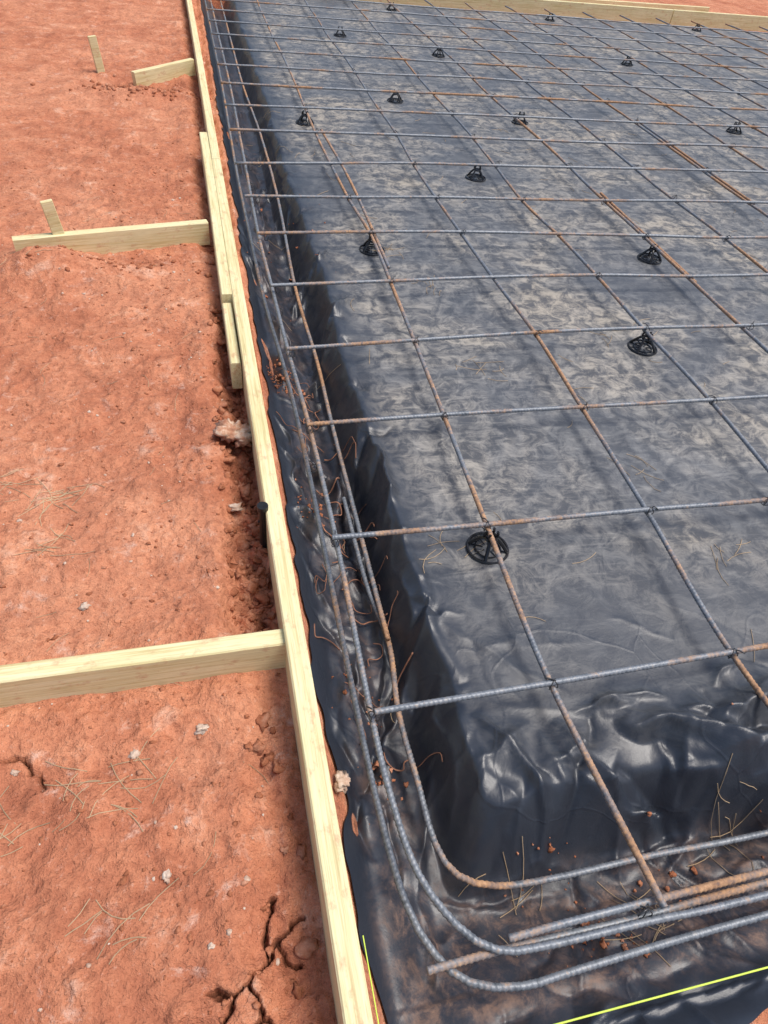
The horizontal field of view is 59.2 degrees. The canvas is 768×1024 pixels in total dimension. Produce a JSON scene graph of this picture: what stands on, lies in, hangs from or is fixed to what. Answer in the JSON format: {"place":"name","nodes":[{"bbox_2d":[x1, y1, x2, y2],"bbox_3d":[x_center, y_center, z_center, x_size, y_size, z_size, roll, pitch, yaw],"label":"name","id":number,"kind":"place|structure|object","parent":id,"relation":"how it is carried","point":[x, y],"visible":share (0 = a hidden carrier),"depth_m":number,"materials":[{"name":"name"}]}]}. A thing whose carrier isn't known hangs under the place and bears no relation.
{"place":"outdoors","nodes":[
{"label":"outdoors","id":0,"kind":"place"},
{"bbox_2d":[0,140,261,1023],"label":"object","id":1,"kind":"object","parent":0,"point":[256,1005],"visible":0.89,"depth_m":1.50,"materials":[{"name":"soil"}]},
{"bbox_2d":[0,0,767,1023],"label":"ground","id":2,"kind":"structure","parent":0,"point":[44,48],"depth_m":1.50,"materials":[{"name":"red soil"}]},
{"bbox_2d":[40,199,64,234],"bbox_3d":[-1.163,-0.983,2.430,0.040,0.270,0.020,-23,53,-19],"label":"wooden stake","id":3,"kind":"object","parent":2,"relation":"on","point":[51,215],"visible":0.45,"depth_m":2.36,"materials":[{"name":"brown wood"}]},
{"bbox_2d":[87,35,104,72],"bbox_3d":[-1.707,-2.674,4.058,0.045,0.310,0.025,-23,52,-20],"label":"wooden stake","id":4,"kind":"object","parent":2,"relation":"on","point":[95,51],"visible":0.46,"depth_m":4.00,"materials":[{"name":"brown wood"}]},
{"bbox_2d":[12,219,209,253],"bbox_3d":[-0.995,-1.010,2.516,0.686,0.089,0.037,-16,50,-22],"label":"lumber brace","id":5,"kind":"object","parent":2,"relation":"on","point":[113,240],"visible":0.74,"depth_m":2.51,"materials":[{"name":"brown wood"}]},
{"bbox_2d":[0,629,285,707],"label":"lumber brace","id":6,"kind":"object","parent":2,"relation":"on","point":[93,673],"visible":0.85,"depth_m":1.28,"materials":[{"name":"brown wood"}]},
{"bbox_2d":[131,58,195,85],"bbox_3d":[-1.344,-2.685,4.138,0.038,0.089,0.424,36,56,25],"label":"lumber brace","id":7,"kind":"object","parent":2,"relation":"on","point":[161,73],"visible":0.83,"depth_m":4.12,"materials":[{"name":"brown wood"}]},
{"bbox_2d":[26,73,319,999],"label":"soil clods","id":8,"kind":"object","parent":2,"relation":"on","point":[306,947],"visible":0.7,"depth_m":1.63,"materials":[{"name":"soil"}]},
{"bbox_2d":[2,197,350,1011],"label":"pebbles","id":9,"kind":"object","parent":2,"relation":"on","point":[342,781],"visible":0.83,"depth_m":1.24,"materials":[{"name":"stone"}]},
{"bbox_2d":[185,0,219,158],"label":"form board","id":10,"kind":"object","parent":2,"relation":"on","point":[208,117],"visible":0.87,"depth_m":3.79,"materials":[{"name":"brown wood"}]},
{"bbox_2d":[199,132,233,325],"bbox_3d":[-0.698,-1.221,2.779,0.041,0.140,1.576,-6,47,-13],"label":"form board","id":11,"kind":"object","parent":2,"relation":"on","point":[225,291],"visible":0.85,"depth_m":2.56,"materials":[{"name":"brown wood"}]},
{"bbox_2d":[213,418,251,447],"bbox_3d":[-0.410,-0.220,1.863,0.123,0.074,0.114,-5,47,-13],"label":"stone","id":12,"kind":"object","parent":2,"relation":"on","point":[229,431],"visible":0.98,"depth_m":1.84,"materials":[{"name":"stone"}]},
{"bbox_2d":[257,502,267,553],"bbox_3d":[-0.288,0.077,1.627,0.026,0.262,0.026,-5,47,-13],"label":"steel form stake","id":13,"kind":"object","parent":2,"relation":"on","point":[262,508],"visible":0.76,"depth_m":1.56,"materials":[{"name":"black metal"}]},
{"bbox_2d":[212,159,372,1023],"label":"form board","id":14,"kind":"object","parent":2,"relation":"on","point":[348,981],"visible":0.84,"depth_m":1.22,"materials":[{"name":"brown wood"}]},
{"bbox_2d":[222,303,242,388],"bbox_3d":[-0.478,-0.528,2.126,0.032,0.090,0.350,-6,47,-13],"label":"wooden cleat","id":15,"kind":"object","parent":14,"relation":"attached to","point":[233,351],"visible":1,"depth_m":2.04,"materials":[{"name":"brown wood"}]},
{"bbox_2d":[363,935,378,1023],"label":"string line","id":16,"kind":"object","parent":14,"relation":"attached to","point":[370,980],"visible":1,"depth_m":0.94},
{"bbox_2d":[555,966,767,1023],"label":"string line","id":17,"kind":"object","parent":14,"relation":"attached to","point":[656,997],"visible":1,"depth_m":0.95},
{"bbox_2d":[201,0,767,1023],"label":"plastic sheet","id":18,"kind":"object","parent":2,"relation":"on","point":[509,776],"visible":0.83,"depth_m":1.89,"materials":[{"name":"black plastic"}]},
{"bbox_2d":[295,110,313,125],"bbox_3d":[-0.442,-2.206,3.776,0.107,0.062,0.107,15,46,7],"label":"rebar chair","id":19,"kind":"object","parent":18,"relation":"on","point":[300,119],"visible":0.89,"depth_m":3.77,"materials":[{"name":"black plastic"}]},
{"bbox_2d":[333,27,346,36],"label":"rebar chair","id":20,"kind":"object","parent":18,"relation":"on","point":[336,34],"visible":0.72,"depth_m":5.38,"materials":[{"name":"black plastic"}]},
{"bbox_2d":[276,375,442,784],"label":"tree roots","id":21,"kind":"object","parent":18,"relation":"on","point":[294,392],"visible":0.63,"depth_m":1.70,"materials":[{"name":"brown plant"}]},
{"bbox_2d":[359,234,384,255],"bbox_3d":[-0.047,-1.089,2.736,0.107,0.062,0.107,4,45,-3],"label":"rebar chair","id":22,"kind":"object","parent":18,"relation":"on","point":[368,242],"visible":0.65,"depth_m":2.73,"materials":[{"name":"black plastic"}]},
{"bbox_2d":[320,128,390,268],"bbox_3d":[-0.148,-1.473,3.066,0.030,0.016,1.550,-6,47,-13],"label":"rebar","id":23,"kind":"object","parent":22,"relation":"on","point":[362,208],"visible":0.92,"depth_m":2.92,"materials":[{"name":"metal"}]},
{"bbox_2d":[0,103,763,966],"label":"pine straw","id":24,"kind":"object","parent":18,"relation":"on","point":[62,493],"visible":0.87,"depth_m":1.26,"materials":[{"name":"brown plant"}]},
{"bbox_2d":[386,2,396,11],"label":"rebar chair","id":25,"kind":"object","parent":18,"relation":"on","point":[390,9],"visible":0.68,"depth_m":6.34,"materials":[{"name":"black plastic"}]},
{"bbox_2d":[387,89,403,102],"bbox_3d":[0.074,-2.628,4.265,0.107,0.062,0.107,8,45,0],"label":"rebar chair","id":26,"kind":"object","parent":18,"relation":"on","point":[392,98],"visible":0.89,"depth_m":4.26,"materials":[{"name":"black plastic"}]},
{"bbox_2d":[432,46,444,57],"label":"rebar chair","id":27,"kind":"object","parent":18,"relation":"on","point":[434,54],"visible":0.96,"depth_m":5.23,"materials":[{"name":"black plastic"}]},
{"bbox_2d":[465,166,485,181],"bbox_3d":[0.470,-1.724,3.426,0.107,0.062,0.107,0,46,-8],"label":"rebar chair","id":28,"kind":"object","parent":18,"relation":"on","point":[473,174],"visible":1,"depth_m":3.42,"materials":[{"name":"black plastic"}]},
{"bbox_2d":[204,0,767,992],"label":"rebar","id":29,"kind":"object","parent":18,"relation":"on","point":[578,968],"visible":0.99,"depth_m":1.15,"materials":[{"name":"metal"}]},
{"bbox_2d":[240,68,767,917],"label":"tie wire","id":30,"kind":"object","parent":29,"relation":"on","point":[446,412],"visible":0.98,"depth_m":2.08,"materials":[{"name":"metal"}]},
{"bbox_2d":[426,878,767,975],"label":"rebar","id":31,"kind":"object","parent":29,"relation":"on","point":[454,963],"visible":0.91,"depth_m":1.08,"materials":[{"name":"metal"}]},
{"bbox_2d":[507,867,767,942],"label":"rebar","id":32,"kind":"object","parent":31,"relation":"on","point":[548,927],"visible":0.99,"depth_m":1.09,"materials":[{"name":"grey metal"}]},
{"bbox_2d":[466,527,508,564],"bbox_3d":[0.257,0.068,1.638,0.107,0.062,0.107,-20,52,-25],"label":"rebar chair","id":33,"kind":"object","parent":18,"relation":"on","point":[500,541],"visible":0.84,"depth_m":1.64,"materials":[{"name":"black plastic"}]},
{"bbox_2d":[210,0,767,955],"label":"rebar","id":34,"kind":"object","parent":18,"relation":"on","point":[576,938],"visible":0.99,"depth_m":1.12,"materials":[{"name":"metal"}]},
{"bbox_2d":[256,0,667,908],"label":"rebar","id":35,"kind":"object","parent":34,"relation":"on","point":[640,860],"visible":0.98,"depth_m":1.47,"materials":[{"name":"metal"}]},
{"bbox_2d":[304,0,767,707],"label":"rebar","id":36,"kind":"object","parent":34,"relation":"on","point":[670,550],"visible":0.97,"depth_m":1.87,"materials":[{"name":"grey metal"}]},
{"bbox_2d":[307,394,767,426],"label":"rebar","id":37,"kind":"object","parent":34,"relation":"on","point":[431,415],"visible":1,"depth_m":1.97,"materials":[{"name":"metal"}]},
{"bbox_2d":[387,0,767,353],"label":"rebar","id":38,"kind":"object","parent":34,"relation":"on","point":[709,297],"visible":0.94,"depth_m":3.11,"materials":[{"name":"metal"}]},
{"bbox_2d":[374,643,767,714],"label":"rebar","id":39,"kind":"object","parent":38,"relation":"on","point":[523,687],"visible":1,"depth_m":1.34,"materials":[{"name":"metal"}]},
{"bbox_2d":[424,0,767,272],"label":"rebar","id":40,"kind":"object","parent":34,"relation":"on","point":[749,257],"visible":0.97,"depth_m":3.63,"materials":[{"name":"metal"}]},
{"bbox_2d":[257,230,767,238],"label":"rebar","id":41,"kind":"object","parent":40,"relation":"on","point":[493,232],"visible":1,"depth_m":2.84,"materials":[{"name":"metal"}]},
{"bbox_2d":[270,273,767,286],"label":"rebar","id":42,"kind":"object","parent":40,"relation":"on","point":[507,276],"visible":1,"depth_m":2.56,"materials":[{"name":"metal"}]},
{"bbox_2d":[286,323,767,350],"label":"rebar","id":43,"kind":"object","parent":40,"relation":"on","point":[380,342],"visible":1,"depth_m":2.27,"materials":[{"name":"grey metal"}]},
{"bbox_2d":[332,497,767,540],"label":"rebar","id":44,"kind":"object","parent":40,"relation":"on","point":[526,520],"visible":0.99,"depth_m":1.65,"materials":[{"name":"grey metal"}]},
{"bbox_2d":[338,0,767,33],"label":"rebar","id":45,"kind":"object","parent":40,"relation":"on","point":[550,16],"visible":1,"depth_m":6.58,"materials":[{"name":"metal"}]},
{"bbox_2d":[465,2,767,217],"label":"rebar","id":46,"kind":"object","parent":34,"relation":"on","point":[682,156],"visible":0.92,"depth_m":4.16,"materials":[{"name":"grey metal"}]},
{"bbox_2d":[214,47,767,81],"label":"rebar","id":47,"kind":"object","parent":18,"relation":"on","point":[306,53],"visible":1,"depth_m":4.91,"materials":[{"name":"grey metal"}]},
{"bbox_2d":[221,81,767,110],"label":"rebar","id":48,"kind":"object","parent":18,"relation":"on","point":[442,93],"visible":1,"depth_m":4.31,"materials":[{"name":"black metal"}]},
{"bbox_2d":[235,161,767,172],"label":"rebar","id":49,"kind":"object","parent":18,"relation":"on","point":[472,164],"visible":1,"depth_m":3.42,"materials":[{"name":"grey metal"}]},
{"bbox_2d":[244,194,763,966],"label":"fallen soil","id":50,"kind":"structure","parent":18,"relation":"on","point":[550,850],"depth_m":1.31,"materials":[{"name":"soil"}]},
{"bbox_2d":[512,111,528,124],"bbox_3d":[0.850,-2.446,4.189,0.107,0.062,0.107,5,45,-3],"label":"rebar chair","id":51,"kind":"object","parent":18,"relation":"on","point":[514,121],"visible":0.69,"depth_m":4.18,"materials":[{"name":"black plastic"}]},
{"bbox_2d":[544,13,554,21],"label":"rebar chair","id":52,"kind":"object","parent":18,"relation":"on","point":[552,19],"visible":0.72,"depth_m":6.76,"materials":[{"name":"black plastic"}]},
{"bbox_2d":[342,497,767,889],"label":"rebar","id":53,"kind":"object","parent":18,"relation":"on","point":[530,882],"visible":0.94,"depth_m":1.29,"materials":[{"name":"grey metal"}]},
{"bbox_2d":[220,1,390,640],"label":"rebar","id":54,"kind":"object","parent":53,"relation":"on","point":[367,561],"visible":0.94,"depth_m":2.12,"materials":[{"name":"metal"}]},
{"bbox_2d":[621,56,632,65],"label":"rebar chair","id":55,"kind":"object","parent":18,"relation":"on","point":[627,64],"visible":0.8,"depth_m":5.67,"materials":[{"name":"black plastic"}]},
{"bbox_2d":[628,331,657,355],"bbox_3d":[0.926,-0.607,2.393,0.107,0.062,0.107,1,46,-7],"label":"rebar chair","id":56,"kind":"object","parent":18,"relation":"on","point":[648,340],"visible":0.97,"depth_m":2.39,"materials":[{"name":"black plastic"}]},
{"bbox_2d":[352,2,767,471],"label":"rebar","id":57,"kind":"object","parent":56,"relation":"on","point":[695,384],"visible":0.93,"depth_m":2.54,"materials":[{"name":"metal"}]},
{"bbox_2d":[638,244,661,264],"bbox_3d":[1.165,-1.129,2.936,0.107,0.062,0.107,-21,52,-26],"label":"rebar chair","id":58,"kind":"object","parent":18,"relation":"on","point":[652,250],"visible":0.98,"depth_m":2.94,"materials":[{"name":"black plastic"}]},
{"bbox_2d":[600,192,696,282],"bbox_3d":[1.159,-1.245,3.020,0.014,0.016,0.900,-5,47,-12],"label":"rebar","id":59,"kind":"object","parent":58,"relation":"on","point":[628,218],"visible":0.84,"depth_m":3.05,"materials":[{"name":"grey metal"}]},
{"bbox_2d":[544,9,767,136],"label":"rebar","id":60,"kind":"object","parent":18,"relation":"on","point":[710,104],"visible":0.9,"depth_m":5.17,"materials":[{"name":"black metal"}]},
{"bbox_2d":[207,8,767,49],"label":"rebar","id":61,"kind":"object","parent":60,"relation":"on","point":[477,28],"visible":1,"depth_m":5.81,"materials":[{"name":"metal"}]},
{"bbox_2d":[209,19,767,58],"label":"rebar","id":62,"kind":"object","parent":60,"relation":"on","point":[479,39],"visible":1,"depth_m":5.51,"materials":[{"name":"metal"}]},
{"bbox_2d":[219,0,767,41],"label":"rebar","id":63,"kind":"object","parent":60,"relation":"on","point":[489,19],"visible":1,"depth_m":6.14,"materials":[{"name":"grey metal"}]},
{"bbox_2d":[229,128,767,148],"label":"rebar","id":64,"kind":"object","parent":60,"relation":"on","point":[465,137],"visible":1,"depth_m":3.71,"materials":[{"name":"metal"}]},
{"bbox_2d":[582,12,767,108],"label":"rebar","id":65,"kind":"object","parent":18,"relation":"on","point":[741,95],"visible":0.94,"depth_m":5.61,"materials":[{"name":"brown metal"}]},
{"bbox_2d":[619,15,767,88],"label":"rebar","id":66,"kind":"object","parent":18,"relation":"on","point":[735,72],"visible":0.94,"depth_m":5.99,"materials":[{"name":"grey metal"}]},
{"bbox_2d":[636,120,754,204],"bbox_3d":[1.747,-2.029,3.871,0.014,0.016,1.300,-5,47,-12],"label":"rebar","id":67,"kind":"object","parent":18,"relation":"on","point":[699,165],"visible":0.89,"depth_m":3.80,"materials":[{"name":"brown metal"}]},
{"bbox_2d":[691,23,700,31],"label":"rebar chair","id":68,"kind":"object","parent":18,"relation":"on","point":[697,25],"visible":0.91,"depth_m":7.18,"materials":[{"name":"black plastic"}]},
{"bbox_2d":[656,18,766,67],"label":"rebar","id":69,"kind":"object","parent":18,"relation":"on","point":[712,43],"visible":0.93,"depth_m":6.46,"materials":[{"name":"grey metal"}]},
{"bbox_2d":[217,63,767,95],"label":"rebar","id":70,"kind":"object","parent":69,"relation":"on","point":[355,72],"visible":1,"depth_m":4.61,"materials":[{"name":"metal"}]},
{"bbox_2d":[244,194,767,203],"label":"rebar","id":71,"kind":"object","parent":69,"relation":"on","point":[482,198],"visible":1,"depth_m":3.10,"materials":[{"name":"metal"}]},
{"bbox_2d":[691,21,767,55],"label":"rebar","id":72,"kind":"object","parent":18,"relation":"on","point":[731,39],"visible":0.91,"depth_m":6.74,"materials":[{"name":"black metal"}]},
{"bbox_2d":[225,103,767,127],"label":"rebar","id":73,"kind":"object","parent":72,"relation":"on","point":[448,113],"visible":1,"depth_m":4.02,"materials":[{"name":"metal"}]},
{"bbox_2d":[726,122,741,134],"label":"rebar chair","id":74,"kind":"object","parent":18,"relation":"on","point":[733,130],"visible":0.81,"depth_m":4.51,"materials":[{"name":"black plastic"}]},
{"bbox_2d":[725,23,765,39],"bbox_3d":[4.565,-2.576,4.791,0.033,0.021,7.747,-5,47,-13],"label":"rebar","id":75,"kind":"object","parent":18,"relation":"on","point":[745,32],"visible":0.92,"depth_m":7.09,"materials":[{"name":"grey metal"}]},
{"bbox_2d":[357,0,673,24],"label":"form board","id":76,"kind":"object","parent":2,"relation":"on","point":[606,11],"visible":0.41,"depth_m":7.13,"materials":[{"name":"brown wood"}]},
{"bbox_2d":[559,0,709,11],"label":"form board","id":77,"kind":"object","parent":2,"relation":"on","point":[667,6],"visible":0.3,"depth_m":7.87,"materials":[{"name":"brown wood"}]},
{"bbox_2d":[669,9,767,31],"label":"form board","id":78,"kind":"object","parent":2,"relation":"on","point":[718,20],"visible":0.83,"depth_m":7.63,"materials":[{"name":"brown wood"}]},
{"bbox_3d":[5.402,-2.648,4.977,0.034,0.020,7.756,-5,47,-13],"label":"rebar","id":79,"kind":"object","parent":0,"visible":0},
{"bbox_2d":[211,32,767,69],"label":"rebar","id":80,"kind":"object","parent":79,"relation":"on","point":[288,38],"visible":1,"depth_m":5.21,"materials":[{"name":"metal"}]},
{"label":"rebar chair","id":81,"kind":"object","parent":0,"visible":0},
{"bbox_2d":[505,5,767,170],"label":"rebar","id":82,"kind":"object","parent":81,"relation":"on","point":[700,127],"visible":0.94,"depth_m":4.74,"materials":[{"name":"grey metal"}]}
]}

